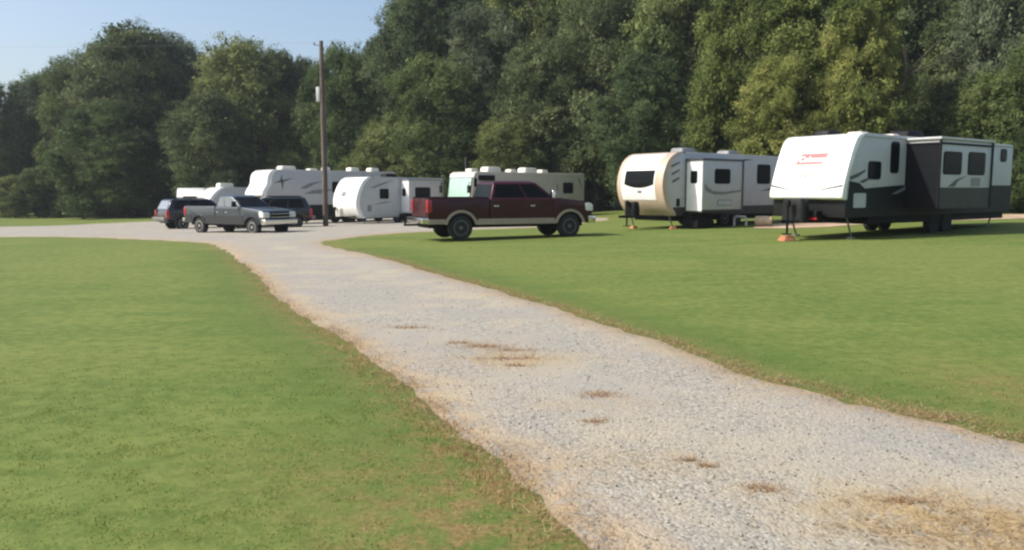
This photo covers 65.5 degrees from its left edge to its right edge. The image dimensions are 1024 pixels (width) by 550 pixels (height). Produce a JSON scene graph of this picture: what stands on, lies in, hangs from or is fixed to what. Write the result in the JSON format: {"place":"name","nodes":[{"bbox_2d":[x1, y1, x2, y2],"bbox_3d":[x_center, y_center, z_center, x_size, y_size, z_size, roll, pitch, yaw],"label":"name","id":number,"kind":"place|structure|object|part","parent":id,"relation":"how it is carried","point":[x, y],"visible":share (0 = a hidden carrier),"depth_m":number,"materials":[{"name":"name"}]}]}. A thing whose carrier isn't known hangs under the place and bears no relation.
{"place":"outdoors","nodes":[
{"label":"outdoors","id":0,"kind":"place"},
{"bbox_2d":[0,0,398,164],"label":"sky","id":1,"kind":"structure","parent":0,"point":[31,31],"materials":[{"name":"blue"}]},
{"bbox_2d":[0,202,1023,549],"bbox_3d":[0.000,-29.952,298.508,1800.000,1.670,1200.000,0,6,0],"label":"lawn","id":2,"kind":"structure","parent":0,"point":[914,290],"depth_m":8.05,"materials":[{"name":"green plant"}]},
{"bbox_2d":[0,174,36,217],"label":"young tree","id":3,"kind":"object","parent":2,"relation":"on","point":[6,188],"visible":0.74,"depth_m":79.02,"materials":[{"name":"green plant"}]},
{"bbox_2d":[0,81,39,208],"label":"oak tree","id":4,"kind":"object","parent":2,"relation":"on","point":[5,132],"visible":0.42,"depth_m":84.49,"materials":[{"name":"green plant"}]},
{"bbox_2d":[0,76,67,215],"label":"oak tree","id":5,"kind":"object","parent":2,"relation":"on","point":[31,97],"visible":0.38,"depth_m":84.83,"materials":[{"name":"green plant"}]},
{"bbox_2d":[0,67,68,214],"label":"oak tree","id":6,"kind":"object","parent":2,"relation":"on","point":[36,125],"visible":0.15,"depth_m":85.76,"materials":[{"name":"green plant"}]},
{"bbox_2d":[9,165,62,217],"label":"young tree","id":7,"kind":"object","parent":2,"relation":"on","point":[32,174],"visible":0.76,"depth_m":79.22,"materials":[{"name":"green plant"}]},
{"bbox_2d":[37,169,75,217],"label":"young tree","id":8,"kind":"object","parent":2,"relation":"on","point":[49,201],"visible":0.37,"depth_m":80.21,"materials":[{"name":"green plant"}]},
{"bbox_2d":[31,52,109,216],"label":"oak tree","id":9,"kind":"object","parent":2,"relation":"on","point":[53,113],"visible":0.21,"depth_m":82.09,"materials":[{"name":"green plant"}]},
{"bbox_2d":[53,173,103,217],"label":"young tree","id":10,"kind":"object","parent":2,"relation":"on","point":[74,177],"visible":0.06,"depth_m":80.59,"materials":[{"name":"green plant"}]},
{"bbox_2d":[33,98,163,219],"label":"oak tree","id":11,"kind":"object","parent":2,"relation":"on","point":[113,121],"visible":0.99,"depth_m":76.33,"materials":[{"name":"green plant"}]},
{"bbox_2d":[79,178,123,216],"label":"young tree","id":12,"kind":"object","parent":2,"relation":"on","point":[99,212],"visible":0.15,"depth_m":81.06,"materials":[{"name":"green plant"}]},
{"bbox_2d":[59,36,153,215],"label":"oak tree","id":13,"kind":"object","parent":2,"relation":"on","point":[87,45],"visible":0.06,"depth_m":83.25,"materials":[{"name":"green plant"}]},
{"bbox_2d":[102,174,149,216],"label":"young tree","id":14,"kind":"object","parent":2,"relation":"on","point":[139,213],"visible":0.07,"depth_m":82.59,"materials":[{"name":"green plant"}]},
{"bbox_2d":[50,17,203,216],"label":"oak tree","id":15,"kind":"object","parent":2,"relation":"on","point":[117,58],"visible":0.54,"depth_m":79.70,"materials":[{"name":"green plant"}]},
{"bbox_2d":[127,167,170,216],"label":"young tree","id":16,"kind":"object","parent":2,"relation":"on","point":[150,214],"visible":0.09,"depth_m":82.11,"materials":[{"name":"green plant"}]},
{"bbox_2d":[148,165,174,212],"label":"young tree","id":17,"kind":"object","parent":2,"relation":"on","point":[160,192],"visible":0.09,"depth_m":81.06,"materials":[{"name":"green plant"}]},
{"bbox_2d":[117,29,208,192],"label":"oak tree","id":18,"kind":"object","parent":2,"relation":"on","point":[186,66],"visible":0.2,"depth_m":82.62,"materials":[{"name":"green plant"}]},
{"bbox_2d":[160,37,211,161],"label":"oak tree","id":19,"kind":"object","parent":2,"relation":"on","point":[194,52],"visible":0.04,"depth_m":89.24,"materials":[{"name":"green plant"}]},
{"bbox_2d":[166,170,205,198],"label":"young tree","id":20,"kind":"object","parent":2,"relation":"on","point":[171,193],"visible":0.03,"depth_m":80.79,"materials":[{"name":"green plant"}]},
{"bbox_2d":[177,188,206,196],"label":"travel trailer","id":21,"kind":"object","parent":2,"relation":"on","point":[189,192],"visible":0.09,"depth_m":67.29,"materials":[{"name":"grey metal"}]},
{"bbox_2d":[155,87,261,197],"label":"oak tree","id":22,"kind":"object","parent":2,"relation":"on","point":[215,106],"visible":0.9,"depth_m":73.16,"materials":[{"name":"green plant"}]},
{"bbox_2d":[179,30,305,187],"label":"oak tree","id":23,"kind":"object","parent":2,"relation":"on","point":[230,66],"visible":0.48,"depth_m":78.28,"materials":[{"name":"green plant"}]},
{"bbox_2d":[236,161,263,197],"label":"young tree","id":24,"kind":"object","parent":2,"relation":"on","point":[249,173],"visible":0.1,"depth_m":77.95,"materials":[{"name":"green plant"}]},
{"bbox_2d":[259,50,302,145],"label":"oak tree","id":25,"kind":"object","parent":2,"relation":"on","point":[292,79],"visible":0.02,"depth_m":87.09,"materials":[{"name":"green plant"}]},
{"bbox_2d":[248,43,314,164],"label":"oak tree","id":26,"kind":"object","parent":2,"relation":"on","point":[292,86],"visible":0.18,"depth_m":83.14,"materials":[{"name":"green plant"}]},
{"bbox_2d":[260,149,309,169],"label":"young tree","id":27,"kind":"object","parent":2,"relation":"on","point":[286,158],"visible":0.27,"depth_m":76.22,"materials":[{"name":"green plant"}]},
{"bbox_2d":[287,54,327,164],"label":"oak tree","id":28,"kind":"object","parent":2,"relation":"on","point":[301,62],"visible":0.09,"depth_m":89.20,"materials":[{"name":"green plant"}]},
{"bbox_2d":[281,70,354,169],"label":"oak tree","id":29,"kind":"object","parent":2,"relation":"on","point":[306,94],"visible":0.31,"depth_m":77.42,"materials":[{"name":"green plant"}]},
{"bbox_2d":[304,165,331,170],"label":"young tree","id":30,"kind":"object","parent":2,"relation":"on","point":[316,167],"visible":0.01,"depth_m":74.90,"materials":[{"name":"green plant"}]},
{"bbox_2d":[245,166,394,222],"bbox_3d":[-13.218,-5.613,56.080,10.521,3.970,2.484,-6,8,-43],"label":"fifth wheel trailer","id":31,"kind":"object","parent":2,"relation":"on","point":[306,184],"visible":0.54,"depth_m":53.77,"materials":[{"name":"grey metal"}]},
{"bbox_3d":[-12.049,-6.113,55.445,1.070,0.770,0.034,-6,8,-43],"label":"window","id":32,"kind":"part","parent":31,"relation":"part of","materials":[{"name":"black glass"}]},
{"bbox_2d":[313,41,327,225],"bbox_3d":[-10.967,-7.923,45.898,0.686,10.851,0.310,0,6,0],"label":"utility pole","id":33,"kind":"object","parent":2,"relation":"on","point":[320,95],"visible":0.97,"depth_m":45.77,"materials":[{"name":"brown wood"}]},
{"bbox_2d":[103,43,279,46],"bbox_3d":[-36.630,-15.150,51.923,52.511,2.428,0.007,2,6,15],"label":"overhead wire","id":34,"kind":"object","parent":33,"relation":"hanging from","point":[182,45],"visible":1,"depth_m":47.57,"materials":[{"name":"metal"}]},
{"bbox_2d":[299,38,388,170],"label":"oak tree","id":35,"kind":"object","parent":2,"relation":"on","point":[346,67],"visible":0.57,"depth_m":74.72,"materials":[{"name":"green plant"}]},
{"bbox_2d":[333,157,359,170],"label":"young tree","id":36,"kind":"object","parent":2,"relation":"on","point":[344,165],"visible":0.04,"depth_m":72.47,"materials":[{"name":"green plant"}]},
{"bbox_2d":[349,28,402,140],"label":"oak tree","id":37,"kind":"object","parent":2,"relation":"on","point":[369,43],"visible":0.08,"depth_m":78.79,"materials":[{"name":"green plant"}]},
{"bbox_2d":[370,156,402,171],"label":"young tree","id":38,"kind":"object","parent":2,"relation":"on","point":[386,166],"visible":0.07,"depth_m":69.38,"materials":[{"name":"green plant"}]},
{"bbox_2d":[368,0,405,119],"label":"oak tree","id":39,"kind":"object","parent":2,"relation":"on","point":[377,18],"depth_m":85.45,"materials":[{"name":"green plant"}]},
{"bbox_2d":[343,114,437,177],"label":"oak tree","id":40,"kind":"object","parent":2,"relation":"on","point":[374,134],"visible":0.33,"depth_m":67.89,"materials":[{"name":"green plant"}]},
{"bbox_2d":[356,0,464,167],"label":"oak tree","id":41,"kind":"object","parent":2,"relation":"on","point":[402,16],"visible":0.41,"depth_m":72.42,"materials":[{"name":"green plant"}]},
{"bbox_2d":[408,168,435,177],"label":"young tree","id":42,"kind":"object","parent":2,"relation":"on","point":[414,176],"visible":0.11,"depth_m":66.75,"materials":[{"name":"green plant"}]},
{"bbox_2d":[372,49,494,196],"bbox_3d":[-6.341,-11.606,66.902,10.118,14.114,12.331,-3,7,-25],"label":"oak tree","id":43,"kind":"object","parent":2,"relation":"on","point":[442,83],"visible":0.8,"depth_m":64.59,"materials":[{"name":"green plant"}]},
{"bbox_2d":[402,0,533,167],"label":"oak tree","id":44,"kind":"object","parent":2,"relation":"on","point":[451,6],"visible":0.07,"depth_m":73.66,"materials":[{"name":"green plant"}]},
{"bbox_2d":[426,1,523,195],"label":"oak tree","id":45,"kind":"object","parent":2,"relation":"on","point":[477,46],"visible":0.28,"depth_m":68.05,"materials":[{"name":"green plant"}]},
{"bbox_2d":[404,181,595,239],"bbox_3d":[-0.506,-2.263,27.498,6.637,1.950,2.520,-3,7,-22],"label":"pickup truck","id":46,"kind":"object","parent":2,"relation":"on","point":[508,203],"visible":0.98,"depth_m":26.71,"materials":[{"name":"red paint"}]},
{"bbox_3d":[-0.994,-2.880,27.229,0.129,0.424,1.527,-3,7,-22],"label":"rear window","id":47,"kind":"part","parent":46,"relation":"part of","materials":[{"name":"grey glass"}]},
{"bbox_3d":[-0.090,-2.815,26.675,1.118,0.435,0.136,-3,7,-22],"label":"window","id":48,"kind":"part","parent":46,"relation":"part of","materials":[{"name":"black glass"}]},
{"bbox_3d":[-0.057,-2.139,26.617,1.300,0.730,0.070,-3,7,-22],"label":"door","id":49,"kind":"part","parent":46,"relation":"part of","materials":[{"name":"red paint"}]},
{"bbox_3d":[0.781,-2.853,27.034,1.084,0.435,0.136,-3,7,-22],"label":"window","id":50,"kind":"part","parent":46,"relation":"part of","materials":[{"name":"black glass"}]},
{"bbox_3d":[1.033,-2.187,27.066,1.020,0.730,0.070,-3,7,-22],"label":"door","id":51,"kind":"part","parent":46,"relation":"part of","materials":[{"name":"red paint"}]},
{"bbox_2d":[469,115,546,171],"bbox_3d":[-0.555,-8.417,62.414,6.391,8.174,7.789,3,7,26],"label":"oak tree","id":52,"kind":"object","parent":2,"relation":"on","point":[494,134],"visible":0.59,"depth_m":60.81,"materials":[{"name":"green plant"}]},
{"bbox_2d":[439,158,583,200],"bbox_3d":[0.329,-5.723,53.493,10.740,4.100,3.060,-6,8,-42],"label":"motorhome","id":53,"kind":"object","parent":2,"relation":"on","point":[562,185],"visible":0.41,"depth_m":52.24,"materials":[{"name":"white metal"}]},
{"bbox_2d":[563,182,572,193],"bbox_3d":[3.882,-6.017,55.062,1.020,0.760,0.034,-6,8,-42],"label":"window","id":54,"kind":"structure","parent":53,"relation":"in","point":[567,186],"depth_m":55.02,"materials":[{"name":"black glass"}]},
{"bbox_2d":[462,0,608,200],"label":"oak tree","id":55,"kind":"object","parent":2,"relation":"on","point":[537,24],"visible":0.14,"depth_m":68.92,"materials":[{"name":"green plant"}]},
{"bbox_2d":[480,34,593,177],"bbox_3d":[2.145,-12.124,65.002,9.763,14.534,11.143,-2,7,-21],"label":"oak tree","id":56,"kind":"object","parent":2,"relation":"on","point":[521,66],"visible":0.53,"depth_m":62.47,"materials":[{"name":"green plant"}]},
{"bbox_2d":[519,0,554,165],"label":"oak tree","id":57,"kind":"object","parent":2,"relation":"on","point":[546,21],"visible":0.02,"depth_m":75.44,"materials":[{"name":"green plant"}]},
{"bbox_2d":[532,0,637,211],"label":"oak tree","id":58,"kind":"object","parent":2,"relation":"on","point":[595,16],"visible":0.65,"depth_m":61.00,"materials":[{"name":"green plant"}]},
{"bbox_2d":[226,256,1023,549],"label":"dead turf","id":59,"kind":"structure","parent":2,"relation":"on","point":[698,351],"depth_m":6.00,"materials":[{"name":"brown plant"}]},
{"bbox_2d":[558,0,701,207],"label":"oak tree","id":60,"kind":"object","parent":2,"relation":"on","point":[607,204],"visible":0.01,"depth_m":66.55,"materials":[{"name":"green plant"}]},
{"bbox_2d":[584,41,699,197],"bbox_3d":[9.189,-10.023,55.425,8.669,12.019,8.156,-2,6,-16],"label":"oak tree","id":61,"kind":"object","parent":2,"relation":"on","point":[639,70],"visible":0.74,"depth_m":53.73,"materials":[{"name":"green plant"}]},
{"bbox_2d":[604,0,745,151],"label":"oak tree","id":62,"kind":"object","parent":2,"relation":"on","point":[655,33],"visible":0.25,"depth_m":56.97,"materials":[{"name":"green plant"}]},
{"bbox_2d":[617,148,778,228],"bbox_3d":[8.087,-3.709,33.771,9.012,3.290,3.340,-5,8,-37],"label":"travel trailer","id":63,"kind":"object","parent":2,"relation":"on","point":[688,187],"visible":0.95,"depth_m":31.98,"materials":[{"name":"white metal"}]},
{"bbox_3d":[5.131,-3.853,32.017,0.138,0.690,1.580,-5,8,-37],"label":"front window","id":64,"kind":"part","parent":63,"relation":"part of","materials":[{"name":"grey glass"}]},
{"bbox_3d":[11.062,-4.429,35.002,0.970,0.850,0.034,-5,8,-37],"label":"window","id":65,"kind":"part","parent":63,"relation":"part of","materials":[{"name":"black glass"}]},
{"bbox_2d":[678,95,750,152],"bbox_3d":[13.599,-7.969,51.491,5.554,8.262,5.903,-3,7,-27],"label":"oak tree","id":66,"kind":"object","parent":2,"relation":"on","point":[718,144],"visible":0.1,"depth_m":50.00,"materials":[{"name":"green plant"}]},
{"bbox_2d":[701,3,762,105],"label":"oak tree","id":67,"kind":"object","parent":2,"relation":"on","point":[737,48],"visible":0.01,"depth_m":67.69,"materials":[{"name":"green plant"}]},
{"bbox_2d":[733,215,747,225],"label":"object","id":68,"kind":"object","parent":2,"relation":"on","point":[739,216],"visible":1,"depth_m":33.12,"materials":[{"name":"grey plastic"}]},
{"bbox_2d":[679,0,821,152],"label":"oak tree","id":69,"kind":"object","parent":2,"relation":"on","point":[720,74],"visible":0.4,"depth_m":48.28,"materials":[{"name":"green plant"}]},
{"bbox_2d":[754,128,796,155],"bbox_3d":[14.646,-5.612,43.970,3.791,5.301,3.959,4,7,35],"label":"young tree","id":70,"kind":"object","parent":2,"relation":"on","point":[765,146],"visible":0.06,"depth_m":43.57,"materials":[{"name":"green plant"}]},
{"bbox_2d":[717,50,836,214],"bbox_3d":[14.710,-7.577,43.267,6.665,8.917,6.161,-6,8,-42],"label":"oak tree","id":71,"kind":"object","parent":2,"relation":"on","point":[781,78],"visible":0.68,"depth_m":42.11,"materials":[{"name":"green plant"}]},
{"bbox_2d":[778,235,795,240],"bbox_3d":[8.164,-1.093,23.676,0.420,0.160,0.340,-2,6,-17],"label":"leveling block","id":72,"kind":"object","parent":2,"relation":"on","point":[786,238],"depth_m":23.55,"materials":[{"name":"orange plastic"}]},
{"bbox_2d":[732,0,927,155],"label":"oak tree","id":73,"kind":"object","parent":2,"relation":"on","point":[777,18],"visible":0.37,"depth_m":42.78,"materials":[{"name":"green plant"}]},
{"bbox_2d":[811,0,854,131],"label":"oak tree","id":74,"kind":"object","parent":2,"relation":"on","point":[828,12],"depth_m":65.14,"materials":[{"name":"green plant"}]},
{"bbox_2d":[797,0,970,135],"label":"oak tree","id":75,"kind":"object","parent":2,"relation":"on","point":[831,41],"visible":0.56,"depth_m":41.18,"materials":[{"name":"green plant"}]},
{"bbox_2d":[770,130,1013,238],"bbox_3d":[13.128,-3.096,26.442,12.312,3.450,3.560,-4,8,-36],"label":"travel trailer","id":76,"kind":"object","parent":2,"relation":"on","point":[870,181],"visible":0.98,"depth_m":24.50,"materials":[{"name":"grey metal"}]},
{"bbox_3d":[10.898,-3.145,23.945,0.730,0.550,0.034,-4,8,-36],"label":"window","id":77,"kind":"part","parent":76,"relation":"part of","materials":[{"name":"black glass"}]},
{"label":"window","id":78,"kind":"part","parent":76,"relation":"part of","materials":[{"name":"black glass"}]},
{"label":"window","id":79,"kind":"part","parent":76,"relation":"part of","materials":[{"name":"grey glass"}]},
{"bbox_2d":[898,4,935,104],"bbox_3d":[30.626,-17.327,66.899,12.080,23.833,12.839,0,6,0],"label":"oak tree","id":80,"kind":"object","parent":2,"relation":"on","point":[917,54],"depth_m":64.06,"materials":[{"name":"green plant"}]},
{"bbox_2d":[899,0,959,112],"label":"oak tree","id":81,"kind":"object","parent":2,"relation":"on","point":[935,11],"visible":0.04,"depth_m":61.73,"materials":[{"name":"green plant"}]},
{"bbox_2d":[855,0,1021,135],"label":"oak tree","id":82,"kind":"object","parent":2,"relation":"on","point":[913,7],"visible":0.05,"depth_m":54.46,"materials":[{"name":"green plant"}]},
{"bbox_2d":[901,0,1023,136],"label":"oak tree","id":83,"kind":"object","parent":2,"relation":"on","point":[936,78],"visible":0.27,"depth_m":48.55,"materials":[{"name":"green plant"}]},
{"bbox_2d":[911,0,1016,119],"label":"oak tree","id":84,"kind":"object","parent":2,"relation":"on","point":[935,20],"visible":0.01,"depth_m":62.92,"materials":[{"name":"green plant"}]},
{"bbox_2d":[930,0,1023,135],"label":"oak tree","id":85,"kind":"object","parent":2,"relation":"on","point":[975,20],"visible":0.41,"depth_m":44.78,"materials":[{"name":"green plant"}]},
{"bbox_2d":[931,68,1023,172],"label":"oak tree","id":86,"kind":"object","parent":2,"relation":"on","point":[977,92],"visible":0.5,"depth_m":41.61,"materials":[{"name":"green plant"}]},
{"bbox_2d":[979,34,1023,212],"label":"oak tree","id":87,"kind":"object","parent":2,"relation":"on","point":[1016,64],"visible":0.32,"depth_m":41.14,"materials":[{"name":"green plant"}]},
{"bbox_2d":[983,131,1023,212],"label":"young tree","id":88,"kind":"object","parent":2,"relation":"on","point":[1016,193],"visible":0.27,"depth_m":40.36,"materials":[{"name":"green plant"}]},
{"bbox_2d":[1010,135,1023,212],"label":"young tree","id":89,"kind":"object","parent":2,"relation":"on","point":[1013,165],"visible":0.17,"depth_m":40.48,"materials":[{"name":"green plant"}]},
{"bbox_2d":[0,218,1023,549],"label":"gravel lane","id":90,"kind":"structure","parent":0,"point":[302,262],"depth_m":5.57,"materials":[{"name":"grey gravel"}]},
{"bbox_2d":[152,197,222,228],"bbox_3d":[-18.483,-3.693,47.492,5.127,1.860,2.460,-6,8,-43],"label":"sport utility vehicle","id":91,"kind":"object","parent":90,"relation":"on","point":[169,213],"visible":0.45,"depth_m":45.85,"materials":[{"name":"black paint"}]},
{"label":"rear window","id":92,"kind":"part","parent":91,"relation":"part of","materials":[{"name":"white glass"}]},
{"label":"window","id":93,"kind":"part","parent":91,"relation":"part of","materials":[{"name":"black glass"}]},
{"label":"window","id":94,"kind":"part","parent":91,"relation":"part of","materials":[{"name":"black glass"}]},
{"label":"window","id":95,"kind":"part","parent":91,"relation":"part of","materials":[{"name":"black glass"}]},
{"bbox_2d":[199,183,247,203],"bbox_3d":[-23.483,-5.780,63.987,5.150,3.180,2.484,-6,8,-43],"label":"travel trailer","id":96,"kind":"object","parent":90,"relation":"on","point":[216,193],"visible":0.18,"depth_m":63.32,"materials":[{"name":"white metal"}]},
{"bbox_2d":[182,195,297,232],"bbox_3d":[-13.011,-2.885,37.911,5.797,1.830,2.480,4,7,31],"label":"pickup truck","id":97,"kind":"object","parent":90,"relation":"on","point":[253,214],"visible":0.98,"depth_m":37.03,"materials":[{"name":"silver metal"}]},
{"bbox_3d":[-13.637,-2.784,37.158,0.590,0.670,0.070,4,7,31],"label":"door","id":98,"kind":"part","parent":97,"relation":"part of","materials":[{"name":"silver metal"}]},
{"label":"window","id":99,"kind":"part","parent":97,"relation":"part of","materials":[{"name":"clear glass"}]},
{"bbox_3d":[-12.912,-2.738,36.725,1.060,0.670,0.070,4,7,31],"label":"door","id":100,"kind":"part","parent":97,"relation":"part of","materials":[{"name":"silver metal"}]},
{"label":"window","id":101,"kind":"part","parent":97,"relation":"part of","materials":[{"name":"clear glass"}]},
{"bbox_2d":[236,196,315,228],"bbox_3d":[-13.922,-3.566,45.269,5.127,1.860,2.460,-2,7,-22],"label":"sport utility vehicle","id":102,"kind":"object","parent":90,"relation":"on","point":[300,207],"visible":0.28,"depth_m":45.01,"materials":[{"name":"black paint"}]},
{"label":"window","id":103,"kind":"part","parent":102,"relation":"part of","materials":[{"name":"black glass"}]},
{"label":"window","id":104,"kind":"part","parent":102,"relation":"part of","materials":[{"name":"black glass"}]},
{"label":"window","id":105,"kind":"part","parent":102,"relation":"part of","materials":[{"name":"black glass"}]},
{"bbox_2d":[329,173,442,223],"bbox_3d":[-8.210,-5.070,52.556,3.320,3.240,8.450,6,8,43],"label":"travel trailer","id":106,"kind":"object","parent":90,"relation":"on","point":[377,199],"visible":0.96,"depth_m":51.32,"materials":[{"name":"white metal"}]},
{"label":"window","id":107,"kind":"part","parent":106,"relation":"part of","materials":[{"name":"black glass"}]},
{"bbox_2d":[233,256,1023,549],"bbox_3d":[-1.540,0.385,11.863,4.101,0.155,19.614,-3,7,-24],"label":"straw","id":108,"kind":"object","parent":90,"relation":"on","point":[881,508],"visible":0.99,"depth_m":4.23,"materials":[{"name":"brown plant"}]},
{"bbox_2d":[586,138,619,206],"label":"oak tree","id":109,"kind":"object","parent":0,"point":[604,205],"visible":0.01,"depth_m":74.25,"materials":[{"name":"green plant"}]},
{"bbox_2d":[373,324,938,505],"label":"dead grass","id":110,"kind":"structure","parent":0,"point":[608,392],"depth_m":5.63,"materials":[{"name":"brown plant"}]},
{"bbox_2d":[754,214,1023,227],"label":"dirt path","id":111,"kind":"structure","parent":0,"point":[809,225],"depth_m":32.86,"materials":[{"name":"beige soil"}]},
{"bbox_2d":[755,216,772,225],"bbox_3d":[10.250,-2.195,32.451,0.646,0.430,0.430,3,7,27],"label":"cut log","id":112,"kind":"object","parent":111,"relation":"on","point":[763,220],"visible":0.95,"depth_m":32.30,"materials":[{"name":"brown wood"}]}
]}

